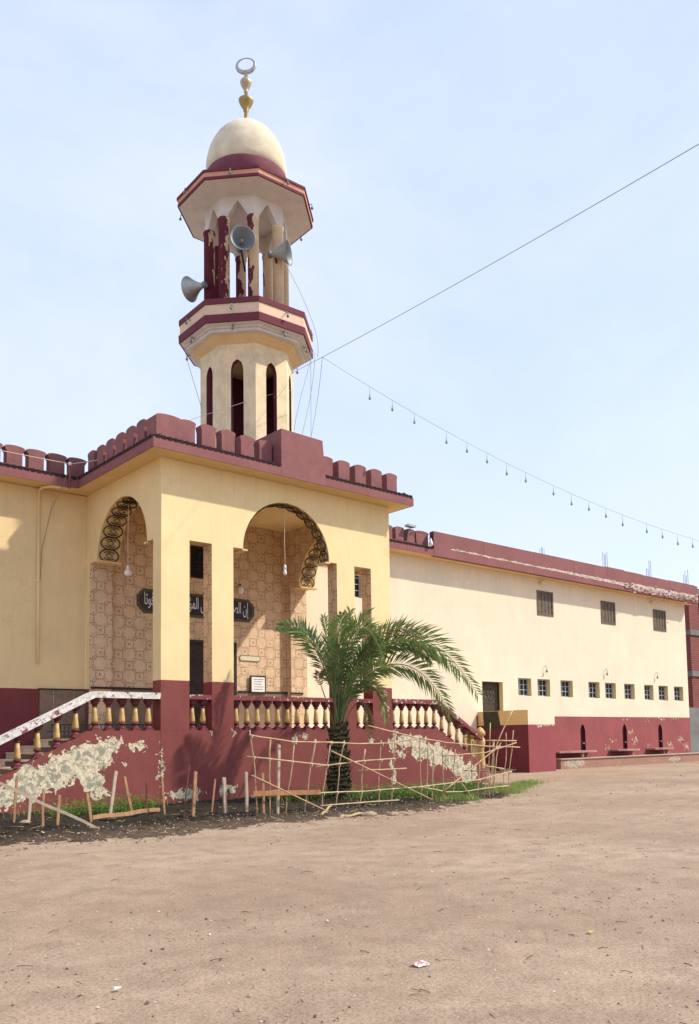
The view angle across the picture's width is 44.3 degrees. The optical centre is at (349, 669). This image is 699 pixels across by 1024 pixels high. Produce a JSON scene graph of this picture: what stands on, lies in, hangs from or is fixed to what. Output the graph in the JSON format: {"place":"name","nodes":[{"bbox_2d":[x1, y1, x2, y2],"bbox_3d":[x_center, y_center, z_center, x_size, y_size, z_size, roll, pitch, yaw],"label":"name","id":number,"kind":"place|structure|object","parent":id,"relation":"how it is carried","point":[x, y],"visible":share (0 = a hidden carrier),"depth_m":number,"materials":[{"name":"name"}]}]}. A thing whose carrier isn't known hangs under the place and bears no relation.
{"place":"outdoors","nodes":[
{"label":"outdoors","id":0,"kind":"place"},
{"bbox_2d":[0,761,698,1023],"bbox_3d":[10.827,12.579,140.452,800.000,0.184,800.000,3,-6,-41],"label":"ground","id":1,"kind":"structure","parent":0,"point":[193,868],"depth_m":7.73,"materials":[{"name":"gravel"}]},
{"bbox_2d":[0,739,68,774],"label":"porch stairs","id":2,"kind":"structure","parent":1,"relation":"on","point":[8,762],"depth_m":21.90,"materials":[{"name":"stone"}]},
{"bbox_2d":[0,691,160,814],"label":"stair balustrade","id":3,"kind":"object","parent":1,"relation":"on","point":[92,759],"visible":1,"depth_m":19.80,"materials":[{"name":"paint"}]},
{"bbox_2d":[244,772,248,811],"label":"wooden stake","id":4,"kind":"object","parent":1,"relation":"on","point":[246,790],"visible":0.8,"depth_m":18.42,"materials":[{"name":"grey wood"}]},
{"bbox_2d":[0,782,507,845],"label":"soil bed","id":5,"kind":"object","parent":1,"relation":"on","point":[160,819],"visible":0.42,"depth_m":17.37,"materials":[{"name":"brown soil"}]},
{"bbox_2d":[13,776,18,822],"bbox_3d":[-6.577,2.589,16.904,0.093,0.989,0.033,3,-6,-41],"label":"wooden stake","id":6,"kind":"object","parent":5,"relation":"on","point":[15,799],"visible":0.83,"depth_m":16.89,"materials":[{"name":"brown wood"}]},
{"bbox_2d":[19,820,30,823],"bbox_3d":[-6.130,2.877,16.219,0.171,0.089,0.201,-2,-5,15],"label":"stone","id":7,"kind":"object","parent":5,"relation":"on","point":[26,821],"visible":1,"depth_m":16.16,"materials":[{"name":"beige stone"}]},
{"bbox_2d":[27,793,31,819],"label":"wooden stake","id":8,"kind":"object","parent":5,"relation":"on","point":[29,808],"visible":0.7,"depth_m":16.45,"materials":[{"name":"grey wood"}]},
{"bbox_2d":[41,788,44,826],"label":"wooden stake","id":9,"kind":"object","parent":5,"relation":"on","point":[42,808],"visible":0.78,"depth_m":15.90,"materials":[{"name":"brown wood"}]},
{"bbox_2d":[0,782,99,828],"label":"plank","id":10,"kind":"object","parent":5,"relation":"on","point":[46,805],"visible":0.94,"depth_m":15.10,"materials":[{"name":"grey wood"}]},
{"bbox_2d":[56,795,60,824],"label":"wooden stake","id":11,"kind":"object","parent":5,"relation":"on","point":[58,807],"visible":0.85,"depth_m":15.99,"materials":[{"name":"brown wood"}]},
{"bbox_2d":[86,793,92,822],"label":"wooden stake","id":12,"kind":"object","parent":5,"relation":"on","point":[89,807],"visible":0.89,"depth_m":16.46,"materials":[{"name":"brown wood"}]},
{"bbox_2d":[108,771,117,817],"bbox_3d":[-4.857,2.600,17.603,0.205,1.056,0.044,3,-6,-41],"label":"wooden stake","id":13,"kind":"object","parent":5,"relation":"on","point":[113,791],"visible":0.85,"depth_m":17.60,"materials":[{"name":"grey wood"}]},
{"bbox_2d":[92,808,159,819],"bbox_3d":[-4.510,2.909,17.411,0.050,0.102,1.860,-4,-5,30],"label":"plank","id":14,"kind":"object","parent":5,"relation":"on","point":[128,813],"visible":1,"depth_m":17.34,"materials":[{"name":"brown wood"}]},
{"bbox_2d":[123,777,132,810],"bbox_3d":[-4.626,2.705,17.991,0.250,0.933,0.037,3,-6,-41],"label":"wooden stake","id":15,"kind":"object","parent":5,"relation":"on","point":[127,793],"visible":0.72,"depth_m":17.97,"materials":[{"name":"brown wood"}]},
{"bbox_2d":[145,782,148,812],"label":"wooden stake","id":16,"kind":"object","parent":5,"relation":"on","point":[146,799],"visible":0.78,"depth_m":18.46,"materials":[{"name":"brown wood"}]},
{"bbox_2d":[160,776,165,814],"bbox_3d":[-3.889,2.666,17.929,0.124,0.890,0.029,3,-6,-41],"label":"wooden stake","id":17,"kind":"object","parent":5,"relation":"on","point":[163,797],"visible":0.89,"depth_m":17.92,"materials":[{"name":"brown wood"}]},
{"bbox_2d":[183,764,189,817],"bbox_3d":[-3.322,2.519,17.505,0.162,1.178,0.018,3,-6,-41],"label":"wooden stake","id":18,"kind":"object","parent":5,"relation":"on","point":[186,791],"visible":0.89,"depth_m":17.50,"materials":[{"name":"brown wood"}]},
{"bbox_2d":[191,771,196,815],"bbox_3d":[-3.180,2.570,17.595,0.120,0.977,0.044,3,-6,-41],"label":"wooden stake","id":19,"kind":"object","parent":5,"relation":"on","point":[194,792],"visible":0.89,"depth_m":17.58,"materials":[{"name":"brown wood"}]},
{"bbox_2d":[211,779,215,811],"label":"wooden stake","id":20,"kind":"object","parent":5,"relation":"on","point":[214,785],"visible":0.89,"depth_m":18.59,"materials":[{"name":"brown wood"}]},
{"bbox_2d":[222,777,227,812],"bbox_3d":[-2.676,2.736,18.398,0.110,0.873,0.051,3,-6,-41],"label":"wooden stake","id":21,"kind":"object","parent":5,"relation":"on","point":[224,794],"visible":0.89,"depth_m":18.38,"materials":[{"name":"grey wood"}]},
{"bbox_2d":[0,786,519,843],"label":"twigs","id":22,"kind":"object","parent":5,"relation":"on","point":[217,818],"visible":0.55,"depth_m":16.90,"materials":[{"name":"wood"}]},
{"bbox_2d":[276,744,280,813],"bbox_3d":[-1.493,2.341,18.064,0.098,1.539,0.040,3,-6,-41],"label":"wooden stake","id":23,"kind":"object","parent":5,"relation":"on","point":[278,775],"visible":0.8,"depth_m":18.05,"materials":[{"name":"grey wood"}]},
{"bbox_2d":[3,777,554,817],"bbox_3d":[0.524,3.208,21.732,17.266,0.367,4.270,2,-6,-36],"label":"grass","id":24,"kind":"structure","parent":5,"relation":"on","point":[520,787],"depth_m":21.94,"materials":[{"name":"plant"}]},
{"bbox_2d":[321,805,331,814],"bbox_3d":[-0.474,2.885,17.647,0.030,0.141,0.824,-2,-5,12],"label":"stick","id":25,"kind":"object","parent":5,"relation":"on","point":[326,810],"visible":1,"depth_m":17.67,"materials":[{"name":"wood"}]},
{"bbox_2d":[339,812,363,816],"bbox_3d":[0.056,2.931,17.372,0.030,0.053,0.949,-4,-5,31],"label":"stick","id":26,"kind":"object","parent":5,"relation":"on","point":[352,814],"visible":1,"depth_m":17.37,"materials":[{"name":"beige wood"}]},
{"bbox_2d":[363,811,377,815],"bbox_3d":[0.392,2.982,17.720,0.351,0.139,0.234,3,-6,-41],"label":"stone","id":27,"kind":"object","parent":5,"relation":"on","point":[370,813],"visible":0.76,"depth_m":17.66,"materials":[{"name":"beige stone"}]},
{"bbox_2d":[273,606,486,799],"bbox_3d":[0.565,0.820,22.419,4.977,5.116,3.466,1,-5,-18],"label":"date palm","id":28,"kind":"object","parent":5,"relation":"on","point":[338,731],"visible":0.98,"depth_m":21.85,"materials":[{"name":"green plant"}]},
{"bbox_2d":[247,710,519,815],"bbox_3d":[1.630,2.124,20.862,2.323,2.363,9.865,-4,-6,34],"label":"cane fence","id":29,"kind":"object","parent":5,"relation":"on","point":[287,792],"visible":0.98,"depth_m":19.87,"materials":[{"name":"beige wood"}]},
{"bbox_2d":[388,811,398,815],"bbox_3d":[0.905,2.986,17.771,0.245,0.108,0.193,3,-6,-41],"label":"stone","id":30,"kind":"object","parent":5,"relation":"on","point":[393,813],"visible":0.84,"depth_m":17.69,"materials":[{"name":"beige stone"}]},
{"bbox_2d":[261,773,264,812],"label":"wooden stake","id":31,"kind":"object","parent":1,"relation":"on","point":[263,789],"visible":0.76,"depth_m":18.28,"materials":[{"name":"brown wood"}]},
{"bbox_2d":[0,413,698,758],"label":"mosque","id":32,"kind":"structure","parent":1,"relation":"on","point":[206,518],"depth_m":25.74,"materials":[{"name":"paint"}]},
{"bbox_2d":[0,450,96,463],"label":"eave cable","id":33,"kind":"object","parent":32,"relation":"attached to","point":[48,459],"visible":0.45,"depth_m":23.54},
{"bbox_2d":[36,485,69,662],"bbox_3d":[-8.227,-2.649,23.683,0.910,4.932,0.313,-1,-5,-1],"label":"wall conduit","id":34,"kind":"object","parent":32,"relation":"attached to","point":[38,565],"depth_m":23.75,"materials":[{"name":"paint"}]},
{"bbox_2d":[68,462,71,487],"bbox_3d":[-7.801,-5.428,23.947,0.111,0.740,0.111,-3,-5,27],"label":"cable mast","id":35,"kind":"object","parent":32,"relation":"attached to","point":[69,480],"visible":1,"depth_m":23.92,"materials":[{"name":"metal"}]},
{"bbox_2d":[40,465,70,578],"bbox_3d":[-8.171,-4.092,23.911,0.848,3.203,0.257,-2,-5,20],"label":"loose cord","id":36,"kind":"object","parent":35,"relation":"hanging from","point":[48,521],"visible":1,"depth_m":23.91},
{"bbox_2d":[48,724,152,738],"bbox_3d":[-6.761,1.728,24.101,3.400,0.390,0.320,3,-6,-41],"label":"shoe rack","id":37,"kind":"object","parent":32,"relation":"on","point":[64,731],"visible":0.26,"depth_m":23.27,"materials":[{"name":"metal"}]},
{"bbox_2d":[124,504,131,575],"bbox_3d":[-6.069,-3.569,23.547,0.207,2.020,0.207,3,-6,-41],"label":"hanging lamp","id":38,"kind":"object","parent":32,"relation":"hanging from","point":[127,572],"visible":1,"depth_m":23.47,"materials":[{"name":"white plastic"}]},
{"bbox_2d":[137,588,253,622],"bbox_3d":[-4.758,-2.007,27.072,4.220,0.750,0.049,3,-6,-41],"label":"calligraphy sign","id":39,"kind":"object","parent":32,"relation":"attached to","point":[243,610],"visible":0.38,"depth_m":27.03,"materials":[{"name":"black plastic"}]},
{"bbox_2d":[190,545,202,578],"bbox_3d":[-4.622,-3.393,27.462,1.140,1.030,0.080,3,-6,-41],"label":"window","id":40,"kind":"structure","parent":32,"relation":"in","point":[196,552],"depth_m":27.27,"materials":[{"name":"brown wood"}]},
{"bbox_2d":[189,639,236,727],"bbox_3d":[-4.584,0.597,27.045,2.396,3.048,0.161,3,-6,-41],"label":"door","id":41,"kind":"structure","parent":32,"relation":"in","point":[196,663],"depth_m":26.92,"materials":[{"name":"brown wood"}]},
{"bbox_2d":[238,584,243,593],"bbox_3d":[-3.552,-2.639,28.042,0.201,0.367,0.199,-1,-5,4],"label":"wall lamp","id":42,"kind":"object","parent":32,"relation":"attached to","point":[240,590],"visible":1,"depth_m":27.97,"materials":[{"name":"glass"}]},
{"bbox_2d":[177,58,313,452],"bbox_3d":[-3.133,-12.166,26.246,4.196,13.921,4.204,3,-6,-41],"label":"minaret","id":43,"kind":"object","parent":32,"relation":"on","point":[252,349],"visible":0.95,"depth_m":25.22,"materials":[{"name":"beige paint"}]},
{"bbox_2d":[184,348,201,408],"bbox_3d":[-4.436,-7.787,25.428,0.971,3.703,0.057,-1,-5,6],"label":"hanging wire","id":44,"kind":"object","parent":43,"relation":"hanging from","point":[192,378],"visible":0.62,"depth_m":25.53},
{"bbox_2d":[181,276,209,301],"bbox_3d":[-4.555,-11.473,25.696,0.654,0.749,0.750,-4,-5,31],"label":"horn loudspeaker","id":45,"kind":"object","parent":43,"relation":"attached to","point":[191,288],"visible":1,"depth_m":25.59,"materials":[{"name":"grey metal"}]},
{"bbox_2d":[230,225,255,271],"bbox_3d":[-3.156,-12.217,24.902,0.750,0.946,0.823,0,-5,-16],"label":"horn loudspeaker","id":46,"kind":"object","parent":43,"relation":"attached to","point":[242,238],"visible":1,"depth_m":24.67,"materials":[{"name":"grey metal"}]},
{"bbox_2d":[268,238,291,265],"bbox_3d":[-2.096,-12.292,25.360,0.635,0.750,0.750,-2,-5,12],"label":"horn loudspeaker","id":47,"kind":"object","parent":43,"relation":"attached to","point":[283,252],"visible":1,"depth_m":25.31,"materials":[{"name":"grey metal"}]},
{"bbox_2d":[285,263,317,356],"bbox_3d":[-1.491,-11.119,26.346,1.061,3.005,0.103,0,-5,-12],"label":"hanging wire","id":48,"kind":"object","parent":43,"relation":"hanging from","point":[305,304],"visible":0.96,"depth_m":26.35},
{"bbox_2d":[294,349,313,428],"bbox_3d":[-1.398,-8.077,26.134,0.820,3.703,0.113,2,-5,-33],"label":"hanging wire","id":49,"kind":"object","parent":43,"relation":"attached to","point":[302,390],"visible":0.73,"depth_m":26.09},
{"bbox_2d":[302,359,314,433],"bbox_3d":[-1.393,-7.823,26.155,0.737,3.802,0.088,0,-5,-7],"label":"hanging wire","id":50,"kind":"object","parent":43,"relation":"attached to","point":[310,396],"visible":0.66,"depth_m":26.25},
{"bbox_2d":[292,144,698,372],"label":"overhead cable","id":51,"kind":"object","parent":43,"relation":"attached to","point":[516,249],"visible":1,"depth_m":17.42,"materials":[{"name":"grey metal"}]},
{"bbox_2d":[311,357,322,435],"bbox_3d":[-0.928,-7.836,25.306,0.169,2.078,1.726,1,-5,-17],"label":"hanging wire","id":52,"kind":"object","parent":51,"relation":"hanging from","point":[317,398],"visible":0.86,"depth_m":25.66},
{"bbox_2d":[324,358,698,547],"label":"string lights","id":53,"kind":"object","parent":51,"relation":"hanging from","point":[446,442],"visible":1,"depth_m":27.56,"materials":[{"name":"grey metal"}]},
{"bbox_2d":[239,655,260,661],"bbox_3d":[-3.272,-0.368,28.220,0.840,0.200,0.020,3,-6,-41],"label":"wall plaque","id":54,"kind":"object","parent":32,"relation":"attached to","point":[248,658],"depth_m":28.20,"materials":[{"name":"beige"}]},
{"bbox_2d":[250,675,265,693],"bbox_3d":[-3.015,0.486,28.282,0.620,0.580,0.046,3,-6,-41],"label":"notice board","id":55,"kind":"object","parent":32,"relation":"attached to","point":[257,684],"visible":1,"depth_m":28.26,"materials":[{"name":"white paper"}]},
{"bbox_2d":[160,694,393,804],"bbox_3d":[-1.763,2.235,23.648,7.820,2.960,0.360,3,-6,-41],"label":"porch balustrade","id":56,"kind":"object","parent":32,"relation":"attached to","point":[206,754],"visible":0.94,"depth_m":22.88,"materials":[{"name":"paint"}]},
{"bbox_2d":[283,506,286,574],"bbox_3d":[-1.825,-3.627,24.164,0.110,1.970,0.110,3,-6,-41],"label":"hanging lamp","id":57,"kind":"object","parent":32,"relation":"hanging from","point":[284,571],"visible":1,"depth_m":24.14,"materials":[{"name":"white plastic"}]},
{"bbox_2d":[354,570,359,597],"bbox_3d":[0.054,-3.164,31.574,0.840,1.030,0.080,3,-6,-41],"label":"window","id":58,"kind":"structure","parent":32,"relation":"in","point":[356,578],"depth_m":31.77,"materials":[{"name":"glass"}]},
{"bbox_2d":[405,524,430,537],"bbox_3d":[2.640,-5.301,33.146,1.169,0.476,0.262,3,-6,-37],"label":"roof floodlight","id":59,"kind":"object","parent":32,"relation":"attached to","point":[409,526],"visible":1,"depth_m":32.93,"materials":[{"name":"paint"}]},
{"bbox_2d":[482,682,499,710],"bbox_3d":[5.868,1.137,36.301,1.336,1.238,0.100,3,-6,-41],"label":"side door","id":60,"kind":"structure","parent":32,"relation":"in","point":[490,690],"depth_m":36.39,"materials":[{"name":"brown wood"}]},
{"bbox_2d":[518,678,527,695],"bbox_3d":[7.538,0.768,37.721,0.906,0.766,0.080,3,-6,-41],"label":"window","id":61,"kind":"structure","parent":32,"relation":"in","point":[522,683],"depth_m":37.80,"materials":[{"name":"glass"}]},
{"bbox_2d":[537,679,546,695],"bbox_3d":[8.571,0.824,38.605,0.906,0.766,0.080,3,-6,-41],"label":"window","id":62,"kind":"structure","parent":32,"relation":"in","point":[542,684],"depth_m":38.70,"materials":[{"name":"glass"}]},
{"bbox_2d":[536,590,553,616],"bbox_3d":[8.857,-3.001,38.941,1.190,1.120,0.080,3,-6,-41],"label":"shuttered window","id":63,"kind":"structure","parent":32,"relation":"in","point":[545,607],"depth_m":38.93,"materials":[{"name":"brown wood"}]},
{"bbox_2d":[560,681,569,696],"bbox_3d":[9.880,0.894,39.726,0.936,0.766,0.080,3,-6,-41],"label":"window","id":64,"kind":"structure","parent":32,"relation":"in","point":[565,685],"depth_m":39.84,"materials":[{"name":"glass"}]},
{"bbox_2d":[588,682,596,697],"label":"window","id":65,"kind":"structure","parent":32,"relation":"in","point":[592,685],"depth_m":41.26,"materials":[{"name":"glass"}]},
{"bbox_2d":[600,600,615,624],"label":"shuttered window","id":66,"kind":"structure","parent":32,"relation":"in","point":[608,615],"depth_m":42.22,"materials":[{"name":"brown wood"}]},
{"bbox_2d":[605,683,612,698],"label":"window","id":67,"kind":"structure","parent":32,"relation":"in","point":[608,686],"depth_m":42.17,"materials":[{"name":"glass"}]},
{"bbox_2d":[624,684,631,698],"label":"window","id":68,"kind":"structure","parent":32,"relation":"in","point":[627,687],"depth_m":43.28,"materials":[{"name":"glass"}]},
{"bbox_2d":[644,685,650,699],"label":"window","id":69,"kind":"structure","parent":32,"relation":"in","point":[647,694],"depth_m":44.47,"materials":[{"name":"glass"}]},
{"bbox_2d":[653,609,666,631],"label":"shuttered window","id":70,"kind":"structure","parent":32,"relation":"in","point":[659,616],"depth_m":45.37,"materials":[{"name":"brown wood"}]},
{"bbox_2d":[658,686,664,699],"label":"window","id":71,"kind":"structure","parent":32,"relation":"in","point":[661,689],"depth_m":45.39,"materials":[{"name":"glass"}]},
{"bbox_2d":[674,687,680,700],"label":"window","id":72,"kind":"structure","parent":32,"relation":"in","point":[676,689],"depth_m":46.42,"materials":[{"name":"glass"}]},
{"bbox_2d":[3,786,698,1023],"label":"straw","id":73,"kind":"object","parent":1,"relation":"on","point":[439,910],"visible":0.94,"depth_m":7.93,"materials":[{"name":"plant"}]},
{"bbox_2d":[412,960,428,966],"bbox_3d":[0.487,2.051,6.006,0.118,0.028,0.095,2,-5,-32],"label":"litter wrapper","id":74,"kind":"object","parent":1,"relation":"on","point":[421,963],"visible":1,"depth_m":5.98,"materials":[{"name":"white plastic"}]},
{"bbox_2d":[392,699,487,786],"bbox_3d":[2.889,2.471,27.619,4.418,2.985,0.380,3,-6,-41],"label":"stair balustrade","id":75,"kind":"object","parent":1,"relation":"on","point":[406,754],"visible":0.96,"depth_m":27.23,"materials":[{"name":"paint"}]},
{"bbox_2d":[478,710,555,772],"bbox_3d":[6.788,3.082,34.894,1.735,2.810,2.547,3,-6,-41],"label":"side landing","id":76,"kind":"object","parent":1,"relation":"on","point":[534,734],"visible":0.8,"depth_m":34.04,"materials":[{"name":"paint"}]},
{"bbox_2d":[602,552,623,570],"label":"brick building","id":77,"kind":"structure","parent":1,"relation":"on","point":[607,562],"depth_m":70.00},
{"bbox_2d":[556,752,698,768],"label":"washing platform","id":78,"kind":"structure","parent":1,"relation":"on","point":[587,762],"depth_m":39.60,"materials":[{"name":"stone"}]},
{"bbox_2d":[556,750,596,756],"bbox_3d":[10.275,3.658,39.168,3.000,0.638,0.790,3,-6,-41],"label":"wash basin","id":79,"kind":"object","parent":78,"relation":"on","point":[581,753],"visible":0.96,"depth_m":38.93,"materials":[{"name":"paint"}]},
{"bbox_2d":[609,749,639,754],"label":"wash basin","id":80,"kind":"object","parent":78,"relation":"on","point":[631,751],"visible":1,"depth_m":41.39,"materials":[{"name":"paint"}]},
{"bbox_2d":[646,741,673,752],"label":"wash basin","id":81,"kind":"object","parent":78,"relation":"on","point":[666,749],"visible":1,"depth_m":43.61,"materials":[{"name":"paint"}]},
{"bbox_2d":[683,570,698,707],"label":"brick building","id":82,"kind":"structure","parent":1,"relation":"on","point":[692,628],"depth_m":69.89,"materials":[{"name":"red brick"}]},
{"bbox_2d":[689,708,698,751],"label":"neighbour wall","id":83,"kind":"structure","parent":1,"relation":"on","point":[694,724],"depth_m":57.09,"materials":[{"name":"white paint"}]},
{"bbox_2d":[0,0,698,656],"label":"sky","id":84,"kind":"structure","parent":0,"point":[428,142],"materials":[{"name":"blue"}]}
]}

